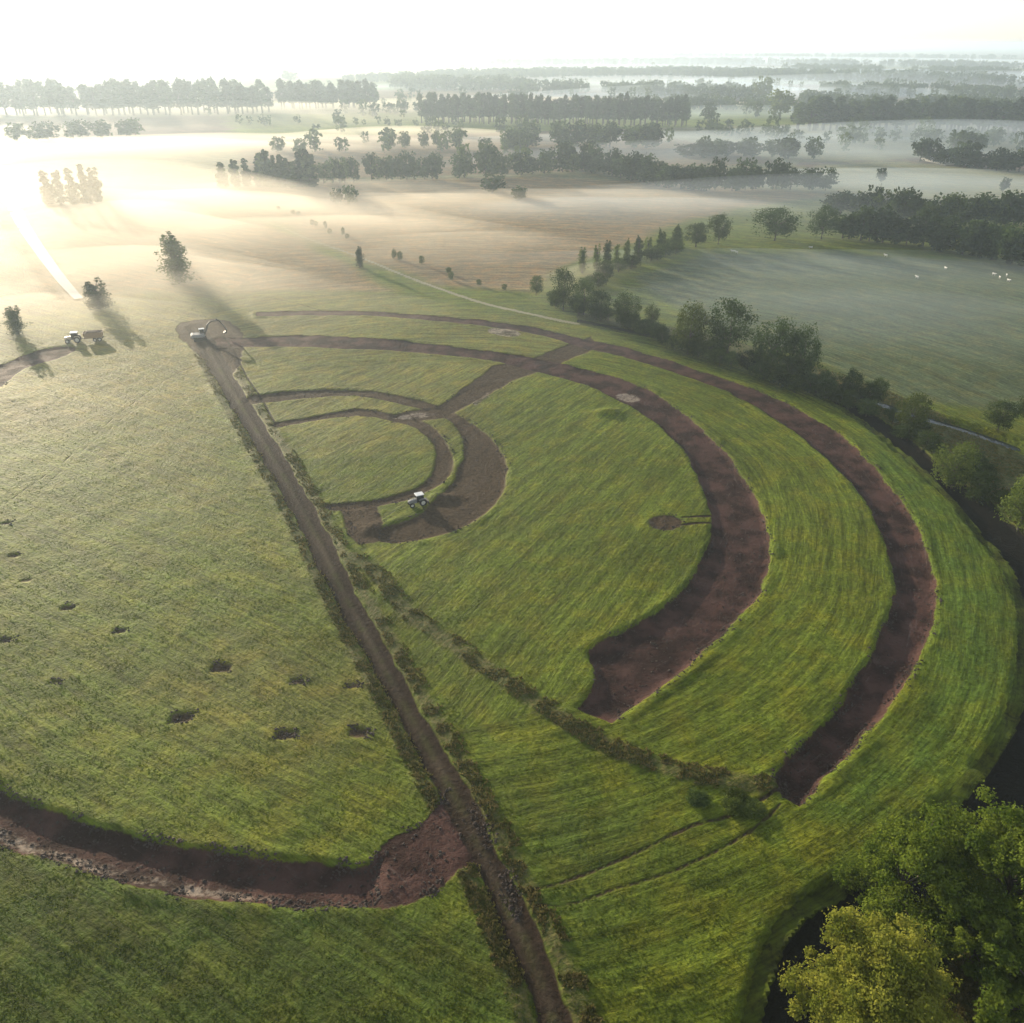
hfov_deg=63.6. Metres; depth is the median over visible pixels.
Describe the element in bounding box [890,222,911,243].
belt tree
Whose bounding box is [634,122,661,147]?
meadow tree
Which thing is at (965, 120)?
plantation tree
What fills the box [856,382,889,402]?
hedge tree
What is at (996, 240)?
belt tree
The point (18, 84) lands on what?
plantation tree
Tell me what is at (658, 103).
poplar tree
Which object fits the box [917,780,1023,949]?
leafy tree
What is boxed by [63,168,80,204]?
tree
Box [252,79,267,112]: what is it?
plantation tree
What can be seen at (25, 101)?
plantation tree
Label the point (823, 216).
round tree
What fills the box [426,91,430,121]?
poplar tree
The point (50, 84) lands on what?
plantation tree
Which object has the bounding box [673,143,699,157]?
belt tree
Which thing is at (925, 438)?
slope shrub
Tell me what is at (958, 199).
belt tree
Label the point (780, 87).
lake water
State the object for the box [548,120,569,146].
meadow tree
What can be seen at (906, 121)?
plantation tree
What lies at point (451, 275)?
sapling
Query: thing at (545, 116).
poplar tree
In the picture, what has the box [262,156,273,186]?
copse tree
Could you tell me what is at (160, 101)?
plantation tree
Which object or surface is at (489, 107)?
poplar tree
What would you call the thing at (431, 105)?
poplar tree
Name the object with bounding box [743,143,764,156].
belt tree
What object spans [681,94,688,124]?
poplar tree
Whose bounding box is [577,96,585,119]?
poplar tree
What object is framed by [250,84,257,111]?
plantation tree
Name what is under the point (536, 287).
round tree
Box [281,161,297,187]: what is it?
copse tree
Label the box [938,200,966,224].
belt tree
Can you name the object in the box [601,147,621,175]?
belt tree
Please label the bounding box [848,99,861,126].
plantation tree
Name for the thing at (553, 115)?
poplar tree
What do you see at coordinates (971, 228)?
belt tree
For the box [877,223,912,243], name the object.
belt tree
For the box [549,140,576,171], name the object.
tree
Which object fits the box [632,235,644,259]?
young poplar
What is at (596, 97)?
poplar tree
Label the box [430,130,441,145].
meadow tree
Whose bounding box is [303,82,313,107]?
plantation tree
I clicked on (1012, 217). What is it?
belt tree
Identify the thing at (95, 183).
tree
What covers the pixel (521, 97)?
poplar tree
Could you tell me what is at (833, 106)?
plantation tree
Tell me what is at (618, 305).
hedge tree
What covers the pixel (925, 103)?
plantation tree
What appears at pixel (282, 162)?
copse tree
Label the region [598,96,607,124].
poplar tree
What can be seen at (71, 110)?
plantation tree
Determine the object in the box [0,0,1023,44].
sky
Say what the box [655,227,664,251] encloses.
young poplar
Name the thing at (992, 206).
belt tree
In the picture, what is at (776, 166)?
belt tree
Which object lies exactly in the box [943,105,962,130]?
plantation tree
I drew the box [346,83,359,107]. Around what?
plantation tree
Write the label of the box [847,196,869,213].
belt tree
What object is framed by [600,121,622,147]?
meadow tree
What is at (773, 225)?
round tree
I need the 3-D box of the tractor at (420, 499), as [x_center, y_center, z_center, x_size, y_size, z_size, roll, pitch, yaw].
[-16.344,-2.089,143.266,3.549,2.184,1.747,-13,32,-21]
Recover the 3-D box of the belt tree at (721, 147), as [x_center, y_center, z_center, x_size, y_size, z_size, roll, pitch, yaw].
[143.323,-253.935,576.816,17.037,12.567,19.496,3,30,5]
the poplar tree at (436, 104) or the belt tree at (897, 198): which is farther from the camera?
the poplar tree at (436, 104)
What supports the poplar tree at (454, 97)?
on the ground at (864, 303)
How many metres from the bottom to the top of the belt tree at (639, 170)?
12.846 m
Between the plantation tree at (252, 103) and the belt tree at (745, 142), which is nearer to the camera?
the belt tree at (745, 142)
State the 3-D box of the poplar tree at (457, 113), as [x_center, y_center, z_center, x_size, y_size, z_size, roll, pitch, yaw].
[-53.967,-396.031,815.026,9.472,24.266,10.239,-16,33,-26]
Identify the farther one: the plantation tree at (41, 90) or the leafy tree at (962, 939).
the plantation tree at (41, 90)
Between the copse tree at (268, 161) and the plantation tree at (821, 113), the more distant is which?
the plantation tree at (821, 113)
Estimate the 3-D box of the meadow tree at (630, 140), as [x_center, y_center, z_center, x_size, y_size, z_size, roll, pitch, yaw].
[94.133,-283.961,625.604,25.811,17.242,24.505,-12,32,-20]
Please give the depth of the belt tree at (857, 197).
381.79 m
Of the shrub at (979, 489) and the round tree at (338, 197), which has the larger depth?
the round tree at (338, 197)
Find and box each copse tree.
[214,163,228,187]
[215,162,227,186]
[228,162,239,186]
[229,159,241,186]
[240,158,252,186]
[251,159,261,186]
[255,152,267,186]
[260,149,270,185]
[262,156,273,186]
[268,155,278,187]
[274,154,287,187]
[276,158,287,185]
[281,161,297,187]
[285,161,300,186]
[294,152,303,186]
[296,149,303,183]
[300,155,317,186]
[301,149,318,186]
[310,154,318,182]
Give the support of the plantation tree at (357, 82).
on the ground at (864, 303)
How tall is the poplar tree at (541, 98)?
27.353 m
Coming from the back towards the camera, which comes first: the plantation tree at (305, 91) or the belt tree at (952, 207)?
the plantation tree at (305, 91)
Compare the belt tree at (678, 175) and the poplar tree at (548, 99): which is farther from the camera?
the poplar tree at (548, 99)
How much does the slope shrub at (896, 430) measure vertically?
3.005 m
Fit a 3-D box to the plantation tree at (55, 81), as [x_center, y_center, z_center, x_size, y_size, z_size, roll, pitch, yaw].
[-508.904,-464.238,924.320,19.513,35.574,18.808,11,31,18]
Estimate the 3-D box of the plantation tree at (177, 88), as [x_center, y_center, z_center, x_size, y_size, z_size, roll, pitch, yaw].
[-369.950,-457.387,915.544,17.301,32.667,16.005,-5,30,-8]
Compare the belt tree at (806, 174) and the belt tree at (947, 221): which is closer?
the belt tree at (947, 221)
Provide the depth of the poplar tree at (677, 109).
787.83 m
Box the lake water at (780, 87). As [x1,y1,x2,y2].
[711,81,806,91]
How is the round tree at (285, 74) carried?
on the ground at (864, 303)
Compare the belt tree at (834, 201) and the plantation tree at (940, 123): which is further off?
the plantation tree at (940, 123)
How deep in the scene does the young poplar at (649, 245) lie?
305.87 m
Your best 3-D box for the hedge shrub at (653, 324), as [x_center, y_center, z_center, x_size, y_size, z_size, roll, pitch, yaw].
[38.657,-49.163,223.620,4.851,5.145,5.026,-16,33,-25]
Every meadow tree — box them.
[384,128,397,145]
[397,131,410,147]
[418,131,428,147]
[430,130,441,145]
[451,127,461,145]
[517,118,541,146]
[525,134,542,146]
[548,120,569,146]
[552,129,584,145]
[566,119,588,146]
[584,123,603,145]
[586,126,609,147]
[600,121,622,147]
[617,124,648,147]
[631,128,665,147]
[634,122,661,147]
[644,122,664,146]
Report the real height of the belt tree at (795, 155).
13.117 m
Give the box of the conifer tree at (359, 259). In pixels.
[354,246,364,267]
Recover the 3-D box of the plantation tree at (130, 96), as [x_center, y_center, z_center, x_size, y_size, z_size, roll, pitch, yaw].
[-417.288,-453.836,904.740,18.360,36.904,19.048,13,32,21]
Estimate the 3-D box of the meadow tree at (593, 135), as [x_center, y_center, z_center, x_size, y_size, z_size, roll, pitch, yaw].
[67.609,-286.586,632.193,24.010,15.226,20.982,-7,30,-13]
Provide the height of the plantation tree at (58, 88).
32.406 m
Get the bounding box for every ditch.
[0,311,936,908]
[578,319,1023,1022]
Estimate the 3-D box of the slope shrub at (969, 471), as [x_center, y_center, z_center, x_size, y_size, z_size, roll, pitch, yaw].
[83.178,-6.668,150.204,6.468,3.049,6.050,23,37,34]
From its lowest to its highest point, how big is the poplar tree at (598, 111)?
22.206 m
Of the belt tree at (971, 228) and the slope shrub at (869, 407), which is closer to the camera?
the slope shrub at (869, 407)
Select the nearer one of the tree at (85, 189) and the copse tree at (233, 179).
the tree at (85, 189)
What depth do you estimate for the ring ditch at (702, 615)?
111.79 m
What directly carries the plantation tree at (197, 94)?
on the ground at (864, 303)
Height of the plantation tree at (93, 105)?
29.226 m
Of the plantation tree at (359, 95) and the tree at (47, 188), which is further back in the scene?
the plantation tree at (359, 95)
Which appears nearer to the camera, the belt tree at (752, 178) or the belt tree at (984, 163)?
the belt tree at (752, 178)
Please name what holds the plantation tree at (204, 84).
on the ground at (864, 303)
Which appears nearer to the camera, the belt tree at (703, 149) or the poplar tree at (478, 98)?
the belt tree at (703, 149)
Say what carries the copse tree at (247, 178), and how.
on the ground at (864, 303)
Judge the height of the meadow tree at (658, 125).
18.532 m
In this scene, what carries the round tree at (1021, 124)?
on the ground at (864, 303)
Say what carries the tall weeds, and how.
on the ground at (864, 303)
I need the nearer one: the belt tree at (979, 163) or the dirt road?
the dirt road
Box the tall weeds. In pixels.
[194,354,1023,1022]
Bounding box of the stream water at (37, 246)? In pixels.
[0,175,82,298]
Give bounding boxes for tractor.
[64,331,81,343]
[408,491,428,507]
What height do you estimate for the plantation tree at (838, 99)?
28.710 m
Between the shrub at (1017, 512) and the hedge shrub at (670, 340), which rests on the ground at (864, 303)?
the hedge shrub at (670, 340)
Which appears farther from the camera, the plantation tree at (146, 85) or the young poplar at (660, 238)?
the plantation tree at (146, 85)
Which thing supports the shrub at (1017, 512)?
on the ditch at (1004, 777)
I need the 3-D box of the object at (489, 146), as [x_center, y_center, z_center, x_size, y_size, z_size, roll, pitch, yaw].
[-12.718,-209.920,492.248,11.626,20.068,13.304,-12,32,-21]
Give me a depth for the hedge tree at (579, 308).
242.28 m
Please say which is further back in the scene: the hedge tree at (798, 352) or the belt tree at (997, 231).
the belt tree at (997, 231)
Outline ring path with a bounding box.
[1,319,680,737]
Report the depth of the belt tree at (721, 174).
444.46 m
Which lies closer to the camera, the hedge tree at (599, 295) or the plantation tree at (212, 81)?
the hedge tree at (599, 295)
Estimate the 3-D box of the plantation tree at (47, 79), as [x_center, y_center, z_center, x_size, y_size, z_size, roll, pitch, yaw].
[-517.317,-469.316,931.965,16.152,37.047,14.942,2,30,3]
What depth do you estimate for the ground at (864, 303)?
130.16 m
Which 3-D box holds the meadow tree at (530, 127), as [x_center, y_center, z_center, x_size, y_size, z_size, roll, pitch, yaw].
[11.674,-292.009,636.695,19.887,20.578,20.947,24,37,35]
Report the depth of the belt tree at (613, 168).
493.16 m
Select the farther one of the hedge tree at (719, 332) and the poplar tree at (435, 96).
the poplar tree at (435, 96)
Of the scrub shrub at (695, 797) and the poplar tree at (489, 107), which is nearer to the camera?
the scrub shrub at (695, 797)
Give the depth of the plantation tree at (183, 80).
932.43 m
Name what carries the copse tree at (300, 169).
on the ground at (864, 303)
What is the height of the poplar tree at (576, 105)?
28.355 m
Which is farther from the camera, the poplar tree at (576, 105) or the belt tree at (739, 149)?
the poplar tree at (576, 105)
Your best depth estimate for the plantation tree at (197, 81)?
939.78 m
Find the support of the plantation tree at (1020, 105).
on the ground at (864, 303)
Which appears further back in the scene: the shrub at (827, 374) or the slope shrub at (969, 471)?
the shrub at (827, 374)
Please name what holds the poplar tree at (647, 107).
on the ground at (864, 303)
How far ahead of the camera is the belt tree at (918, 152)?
551.23 m
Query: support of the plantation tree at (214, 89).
on the ground at (864, 303)
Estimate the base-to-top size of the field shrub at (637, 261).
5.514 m
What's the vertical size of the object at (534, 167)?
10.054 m
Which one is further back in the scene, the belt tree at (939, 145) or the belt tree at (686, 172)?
the belt tree at (939, 145)
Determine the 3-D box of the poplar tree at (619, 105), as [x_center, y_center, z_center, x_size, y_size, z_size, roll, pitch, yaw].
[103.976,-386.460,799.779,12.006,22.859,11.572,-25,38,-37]
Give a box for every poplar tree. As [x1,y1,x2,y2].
[0,305,32,335]
[81,277,114,309]
[153,231,200,284]
[416,93,425,122]
[422,100,430,119]
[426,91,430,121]
[427,93,436,122]
[431,92,438,114]
[433,100,440,121]
[437,96,447,121]
[444,93,451,122]
[448,99,456,122]
[452,94,459,119]
[454,97,461,121]
[458,96,467,120]
[459,92,468,121]
[466,94,472,122]
[470,99,476,123]
[474,91,483,123]
[479,92,487,123]
[484,92,494,123]
[491,93,499,116]
[494,100,503,123]
[501,95,507,123]
[506,94,515,123]
[510,98,520,123]
[517,93,526,121]
[522,92,527,117]
[523,100,533,121]
[527,92,533,121]
[528,99,538,122]
[535,95,541,122]
[535,100,542,123]
[539,93,544,122]
[541,100,548,123]
[545,95,552,124]
[549,101,557,122]
[555,101,563,123]
[560,94,568,120]
[566,100,573,124]
[571,94,575,122]
[573,93,580,120]
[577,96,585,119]
[583,96,591,124]
[588,100,597,124]
[593,94,601,113]
[594,100,601,122]
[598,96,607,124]
[602,98,613,122]
[609,97,618,122]
[615,99,623,124]
[616,93,623,123]
[621,99,629,124]
[623,91,630,123]
[627,99,636,124]
[630,98,638,125]
[637,99,645,124]
[643,95,650,122]
[649,98,655,121]
[649,101,658,121]
[653,99,661,122]
[659,102,667,125]
[666,97,676,125]
[672,97,680,125]
[674,95,680,124]
[678,97,688,125]
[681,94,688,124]
[683,102,690,125]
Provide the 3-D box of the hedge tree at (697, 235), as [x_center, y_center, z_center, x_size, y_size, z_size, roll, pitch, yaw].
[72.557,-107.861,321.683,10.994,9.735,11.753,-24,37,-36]
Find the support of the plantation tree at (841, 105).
on the ground at (864, 303)
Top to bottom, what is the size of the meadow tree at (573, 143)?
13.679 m
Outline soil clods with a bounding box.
[0,381,942,920]
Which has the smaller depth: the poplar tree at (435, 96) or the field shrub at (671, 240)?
the field shrub at (671, 240)
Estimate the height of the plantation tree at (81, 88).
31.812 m
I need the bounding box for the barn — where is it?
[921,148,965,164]
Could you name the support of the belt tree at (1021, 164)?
on the ground at (864, 303)
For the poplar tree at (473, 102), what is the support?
on the ground at (864, 303)
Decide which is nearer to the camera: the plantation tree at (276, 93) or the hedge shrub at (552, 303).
the hedge shrub at (552, 303)
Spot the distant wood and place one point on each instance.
(964, 73)
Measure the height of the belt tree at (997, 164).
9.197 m
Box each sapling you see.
[397,251,402,259]
[448,272,453,279]
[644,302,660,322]
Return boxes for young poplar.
[576,247,588,272]
[592,245,601,269]
[601,240,613,265]
[612,244,621,263]
[622,238,630,259]
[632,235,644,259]
[643,237,652,253]
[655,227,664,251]
[671,224,681,246]
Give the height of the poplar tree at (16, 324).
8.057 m
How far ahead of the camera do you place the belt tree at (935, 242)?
314.60 m
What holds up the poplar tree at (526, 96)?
on the ground at (864, 303)
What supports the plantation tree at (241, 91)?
on the ground at (864, 303)
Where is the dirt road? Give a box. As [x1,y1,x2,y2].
[185,324,569,1022]
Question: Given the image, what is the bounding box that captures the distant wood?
[168,51,1023,153]
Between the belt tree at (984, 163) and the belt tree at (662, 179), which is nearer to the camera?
the belt tree at (662, 179)
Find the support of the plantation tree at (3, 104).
on the ground at (864, 303)
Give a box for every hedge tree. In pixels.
[549,266,577,310]
[569,300,587,313]
[570,277,600,314]
[587,289,614,320]
[613,289,643,327]
[626,314,642,326]
[648,323,669,339]
[668,299,713,354]
[683,221,709,246]
[704,297,760,352]
[706,212,732,243]
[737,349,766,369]
[748,316,800,375]
[784,322,823,377]
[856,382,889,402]
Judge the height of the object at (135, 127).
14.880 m
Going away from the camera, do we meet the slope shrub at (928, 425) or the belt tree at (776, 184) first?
the slope shrub at (928, 425)
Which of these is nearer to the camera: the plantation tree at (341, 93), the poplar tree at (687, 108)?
the poplar tree at (687, 108)
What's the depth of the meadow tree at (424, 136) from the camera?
624.46 m
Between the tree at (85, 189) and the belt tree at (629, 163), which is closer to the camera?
the tree at (85, 189)
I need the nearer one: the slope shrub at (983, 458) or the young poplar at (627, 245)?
the slope shrub at (983, 458)
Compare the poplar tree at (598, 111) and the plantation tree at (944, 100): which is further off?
the poplar tree at (598, 111)
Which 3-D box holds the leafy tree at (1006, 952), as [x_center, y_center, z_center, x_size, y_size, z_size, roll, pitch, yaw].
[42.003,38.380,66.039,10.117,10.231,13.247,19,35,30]
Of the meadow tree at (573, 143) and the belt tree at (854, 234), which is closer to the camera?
the belt tree at (854, 234)
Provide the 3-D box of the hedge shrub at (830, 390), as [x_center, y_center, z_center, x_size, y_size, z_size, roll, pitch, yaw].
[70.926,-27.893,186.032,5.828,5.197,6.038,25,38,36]
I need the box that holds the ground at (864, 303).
[0,45,1023,1022]
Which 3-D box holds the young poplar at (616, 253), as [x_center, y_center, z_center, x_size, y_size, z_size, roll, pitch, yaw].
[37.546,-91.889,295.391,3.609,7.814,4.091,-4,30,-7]
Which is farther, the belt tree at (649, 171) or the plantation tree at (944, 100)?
the plantation tree at (944, 100)
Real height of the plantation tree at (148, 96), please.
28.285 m
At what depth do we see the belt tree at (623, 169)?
482.42 m
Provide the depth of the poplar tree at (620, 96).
803.79 m
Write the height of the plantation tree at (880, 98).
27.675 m
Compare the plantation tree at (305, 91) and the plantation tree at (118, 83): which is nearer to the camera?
the plantation tree at (118, 83)
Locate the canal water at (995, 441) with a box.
[853,396,1020,450]
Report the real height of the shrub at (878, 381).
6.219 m
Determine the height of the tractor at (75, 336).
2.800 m
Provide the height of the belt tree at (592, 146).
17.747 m
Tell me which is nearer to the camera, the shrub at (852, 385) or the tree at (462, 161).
the shrub at (852, 385)
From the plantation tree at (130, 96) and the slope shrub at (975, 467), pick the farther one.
the plantation tree at (130, 96)
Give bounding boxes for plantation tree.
[0,84,9,114]
[4,84,19,114]
[11,87,27,114]
[12,78,26,113]
[21,78,35,111]
[22,88,37,114]
[23,78,40,115]
[32,80,49,115]
[42,86,53,113]
[44,77,56,112]
[44,79,63,114]
[50,79,66,113]
[51,83,69,114]
[63,86,74,113]
[64,86,80,115]
[75,83,89,114]
[84,86,99,115]
[92,83,108,114]
[99,80,115,114]
[107,84,125,114]
[111,80,127,114]
[120,78,138,114]
[131,80,143,113]
[137,85,153,114]
[141,87,160,114]
[144,83,158,111]
[148,79,159,112]
[155,79,168,114]
[158,80,176,114]
[171,82,184,114]
[172,77,186,112]
[180,79,188,112]
[181,80,197,114]
[188,82,204,114]
[196,79,206,112]
[198,77,213,111]
[206,85,224,113]
[207,76,219,112]
[217,77,235,113]
[226,85,239,113]
[229,79,240,112]
[234,83,247,113]
[244,87,257,112]
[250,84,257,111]
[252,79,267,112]
[263,86,273,111]
[273,78,287,108]
[276,78,288,108]
[285,81,295,107]
[287,84,298,108]
[292,82,305,108]
[296,79,306,108]
[297,83,312,108]
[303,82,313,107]
[307,80,319,107]
[314,88,327,107]
[316,81,326,107]
[318,86,330,107]
[326,82,338,107]
[337,78,344,107]
[337,85,347,105]
[342,79,353,107]
[346,80,357,107]
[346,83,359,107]
[354,80,365,99]
[354,85,366,106]
[362,78,369,106]
[366,85,374,104]
[368,82,379,107]
[790,103,804,128]
[792,102,811,130]
[803,96,821,130]
[808,95,827,130]
[814,95,825,130]
[820,98,834,129]
[821,95,834,127]
[825,103,840,129]
[832,101,845,129]
[834,96,846,104]
[837,104,851,126]
[843,101,862,128]
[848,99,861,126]
[858,98,872,127]
[862,99,882,130]
[869,97,885,129]
[874,99,891,129]
[884,94,896,129]
[891,100,906,129]
[892,107,906,130]
[901,106,917,129]
[903,97,920,127]
[914,96,931,128]
[925,102,941,125]
[930,95,949,128]
[934,105,951,128]
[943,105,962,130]
[944,94,957,128]
[948,96,970,130]
[958,98,978,129]
[958,104,973,129]
[972,98,993,132]
[976,105,995,132]
[985,101,1000,129]
[993,102,1014,126]
[994,97,1014,126]
[1008,109,1023,133]
[1010,96,1023,132]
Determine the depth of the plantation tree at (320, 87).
1001.00 m
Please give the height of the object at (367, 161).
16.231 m
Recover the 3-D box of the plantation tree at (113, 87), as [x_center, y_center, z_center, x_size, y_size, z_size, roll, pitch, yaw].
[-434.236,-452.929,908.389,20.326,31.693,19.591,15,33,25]
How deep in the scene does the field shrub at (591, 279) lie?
268.70 m
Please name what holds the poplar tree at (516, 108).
on the ground at (864, 303)
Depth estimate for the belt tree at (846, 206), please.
383.44 m
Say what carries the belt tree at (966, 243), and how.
on the ground at (864, 303)
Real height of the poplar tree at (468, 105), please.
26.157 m
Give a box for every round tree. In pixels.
[268,136,285,151]
[280,69,297,80]
[291,138,307,151]
[329,187,342,204]
[342,185,358,204]
[480,174,505,193]
[511,185,527,200]
[529,275,543,293]
[698,102,716,120]
[743,205,803,240]
[752,75,774,97]
[766,88,798,117]
[806,203,841,238]
[876,168,887,181]
[999,177,1012,191]
[1013,114,1023,131]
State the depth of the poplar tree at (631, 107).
794.44 m
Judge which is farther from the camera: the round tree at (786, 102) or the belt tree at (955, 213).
the round tree at (786, 102)
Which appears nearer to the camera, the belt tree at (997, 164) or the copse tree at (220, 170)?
the copse tree at (220, 170)
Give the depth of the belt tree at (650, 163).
462.66 m
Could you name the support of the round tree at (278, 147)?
on the ground at (864, 303)
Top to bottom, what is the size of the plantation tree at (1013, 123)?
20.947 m
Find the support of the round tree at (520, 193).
on the ground at (864, 303)
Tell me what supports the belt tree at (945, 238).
on the ground at (864, 303)
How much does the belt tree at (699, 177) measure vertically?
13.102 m
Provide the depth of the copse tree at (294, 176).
454.66 m
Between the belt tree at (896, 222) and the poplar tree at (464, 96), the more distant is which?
the poplar tree at (464, 96)
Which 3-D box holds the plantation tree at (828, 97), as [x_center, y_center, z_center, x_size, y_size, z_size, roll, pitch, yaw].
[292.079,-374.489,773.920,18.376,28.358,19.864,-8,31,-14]
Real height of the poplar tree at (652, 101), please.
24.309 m
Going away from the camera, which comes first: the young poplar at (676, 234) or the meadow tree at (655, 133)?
the young poplar at (676, 234)
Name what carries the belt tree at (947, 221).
on the ground at (864, 303)
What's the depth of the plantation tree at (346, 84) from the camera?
1002.44 m
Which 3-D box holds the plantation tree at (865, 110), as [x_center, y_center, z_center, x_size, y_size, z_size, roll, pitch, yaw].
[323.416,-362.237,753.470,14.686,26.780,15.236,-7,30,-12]
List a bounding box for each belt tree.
[584,142,605,171]
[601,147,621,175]
[610,156,621,176]
[611,154,624,177]
[618,150,642,181]
[619,157,631,178]
[634,153,658,181]
[634,159,652,182]
[636,165,657,183]
[646,161,666,186]
[647,160,664,182]
[655,163,681,187]
[660,165,681,187]
[670,165,693,188]
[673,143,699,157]
[682,167,703,189]
[684,167,705,189]
[689,162,718,190]
[690,140,715,157]
[693,167,718,190]
[695,138,716,157]
[706,138,729,156]
[708,156,728,188]
[721,139,737,155]
[721,170,741,190]
[725,169,748,190]
[729,167,750,189]
[735,144,756,155]
[735,157,761,189]
[736,138,759,155]
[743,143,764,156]
[745,168,764,189]
[753,169,767,188]
[763,139,779,156]
[764,157,784,189]
[768,171,790,188]
[773,136,796,157]
[775,162,796,188]
[777,137,800,158]
[780,140,800,157]
[781,168,804,189]
[799,169,822,189]
[800,167,821,188]
[803,136,824,158]
[815,166,839,190]
[819,191,850,211]
[829,190,853,213]
[830,213,862,237]
[840,218,865,238]
[846,190,868,210]
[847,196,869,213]
[848,205,882,240]
[855,195,878,212]
[856,219,884,240]
[862,185,885,211]
[864,204,896,241]
[868,209,904,242]
[870,188,898,212]
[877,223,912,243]
[883,200,906,216]
[889,198,908,217]
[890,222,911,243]
[891,215,927,244]
[893,186,919,217]
[901,189,925,219]
[903,198,932,223]
[910,208,944,246]
[911,136,937,161]
[916,203,942,222]
[918,215,960,245]
[921,137,944,160]
[924,192,960,219]
[926,225,955,251]
[927,223,959,251]
[928,148,955,163]
[933,148,953,163]
[938,191,974,223]
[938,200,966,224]
[948,222,981,254]
[949,139,975,165]
[956,216,998,255]
[958,139,984,167]
[962,149,990,167]
[962,195,990,224]
[966,227,994,257]
[967,219,988,255]
[974,191,999,222]
[975,154,993,167]
[978,196,1008,223]
[978,223,1014,259]
[986,147,1014,170]
[987,156,1005,169]
[987,222,1012,259]
[996,223,1023,263]
[997,152,1023,171]
[998,189,1023,225]
[999,237,1023,264]
[1004,235,1023,268]
[1006,195,1023,224]
[1010,147,1023,171]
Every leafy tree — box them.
[777,902,968,1022]
[831,803,971,957]
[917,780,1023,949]
[930,886,1023,986]
[965,889,1023,1022]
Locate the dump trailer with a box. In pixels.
[82,330,103,341]
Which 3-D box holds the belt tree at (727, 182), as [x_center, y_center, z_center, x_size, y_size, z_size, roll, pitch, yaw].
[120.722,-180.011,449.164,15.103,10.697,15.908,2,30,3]
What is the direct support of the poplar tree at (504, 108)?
on the ground at (864, 303)
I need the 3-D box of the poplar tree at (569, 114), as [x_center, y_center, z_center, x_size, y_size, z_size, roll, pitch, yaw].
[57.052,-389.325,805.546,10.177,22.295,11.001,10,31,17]
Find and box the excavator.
[190,318,226,341]
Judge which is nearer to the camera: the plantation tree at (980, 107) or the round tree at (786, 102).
the plantation tree at (980, 107)
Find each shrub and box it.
[546,291,558,301]
[550,295,560,306]
[577,275,597,286]
[578,300,589,313]
[587,270,611,286]
[594,260,615,273]
[596,265,613,277]
[601,307,615,320]
[610,257,629,271]
[623,254,643,268]
[635,318,653,333]
[641,249,661,260]
[645,320,659,338]
[648,244,666,259]
[654,326,670,343]
[660,243,674,256]
[665,334,684,349]
[666,237,683,248]
[666,240,684,253]
[685,786,711,807]
[721,795,746,816]
[724,785,747,802]
[740,796,766,820]
[808,368,840,397]
[813,376,838,398]
[837,366,864,397]
[854,398,883,416]
[864,377,889,398]
[880,406,904,423]
[889,423,917,439]
[894,391,934,430]
[896,421,921,440]
[910,421,934,430]
[913,427,944,446]
[924,441,945,453]
[930,440,983,492]
[935,450,950,462]
[956,464,985,483]
[957,449,989,464]
[960,462,986,479]
[962,469,1003,505]
[973,460,999,480]
[982,399,1023,430]
[990,489,1011,505]
[993,474,1023,530]
[1017,396,1023,418]
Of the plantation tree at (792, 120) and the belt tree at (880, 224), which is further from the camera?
the plantation tree at (792, 120)
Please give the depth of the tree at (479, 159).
488.26 m

